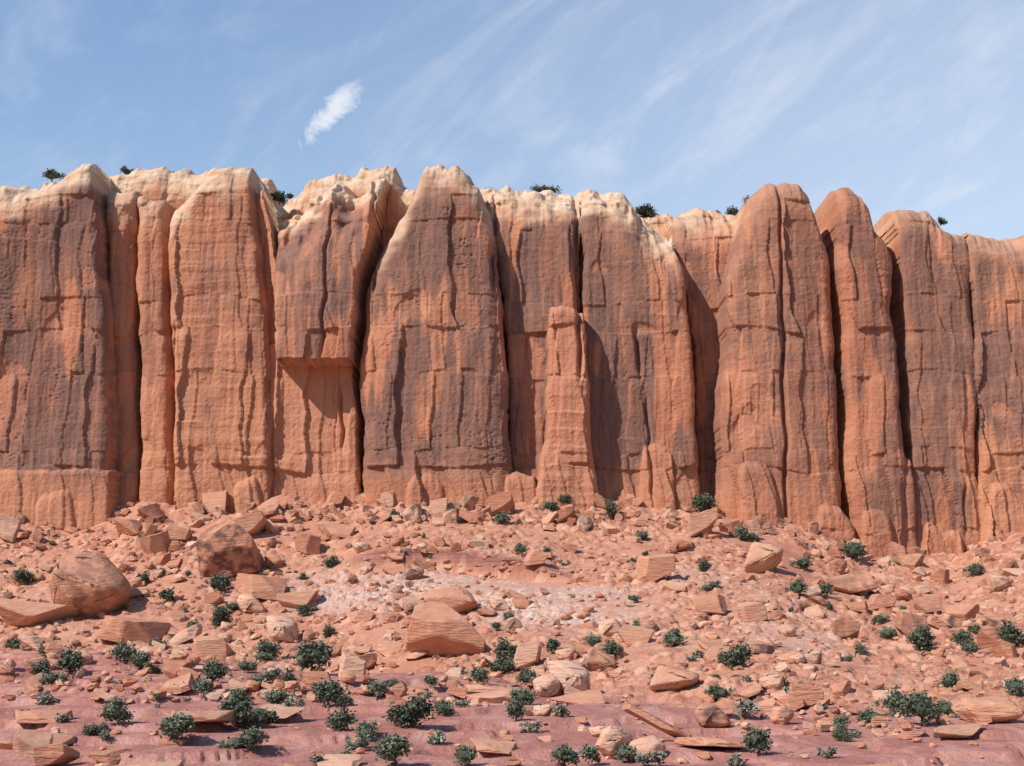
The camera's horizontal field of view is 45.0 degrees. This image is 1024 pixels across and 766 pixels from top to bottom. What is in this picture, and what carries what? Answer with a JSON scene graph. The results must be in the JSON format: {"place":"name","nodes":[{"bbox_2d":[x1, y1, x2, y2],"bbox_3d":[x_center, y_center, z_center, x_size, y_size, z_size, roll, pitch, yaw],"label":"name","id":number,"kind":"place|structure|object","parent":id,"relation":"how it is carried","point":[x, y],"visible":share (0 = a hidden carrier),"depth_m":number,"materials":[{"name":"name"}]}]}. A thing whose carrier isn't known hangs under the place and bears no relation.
{"place":"outdoors","nodes":[
{"label":"outdoors","id":0,"kind":"place"},
{"bbox_2d":[0,163,1023,557],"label":"cliff","id":1,"kind":"structure","parent":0,"point":[838,363],"depth_m":301.93,"materials":[{"name":"orange stone"}]},
{"bbox_2d":[0,491,1023,765],"bbox_3d":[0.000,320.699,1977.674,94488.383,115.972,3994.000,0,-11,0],"label":"ground","id":2,"kind":"structure","parent":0,"point":[1000,745],"depth_m":179.35,"materials":[{"name":"soil"}]},
{"bbox_2d":[0,489,1023,765],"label":"talus boulders","id":3,"kind":"object","parent":2,"relation":"on","point":[92,581],"visible":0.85,"depth_m":207.41,"materials":[{"name":"stone"}]},
{"bbox_2d":[2,165,1023,765],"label":"shrubs","id":4,"kind":"object","parent":2,"relation":"on","point":[413,711],"visible":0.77,"depth_m":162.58,"materials":[{"name":"green plant"}]},
{"bbox_2d":[11,552,1017,765],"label":"grass tufts","id":5,"kind":"object","parent":2,"relation":"on","point":[744,707],"visible":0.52,"depth_m":97.70,"materials":[{"name":"green plant"}]},
{"bbox_2d":[622,701,689,737],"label":"leaning slab","id":6,"kind":"structure","parent":2,"relation":"on","point":[652,720],"depth_m":90.66,"materials":[{"name":"stone"}]},
{"bbox_2d":[0,0,1023,239],"label":"sky","id":7,"kind":"structure","parent":0,"point":[676,107],"materials":[{"name":"blue"}]}
]}

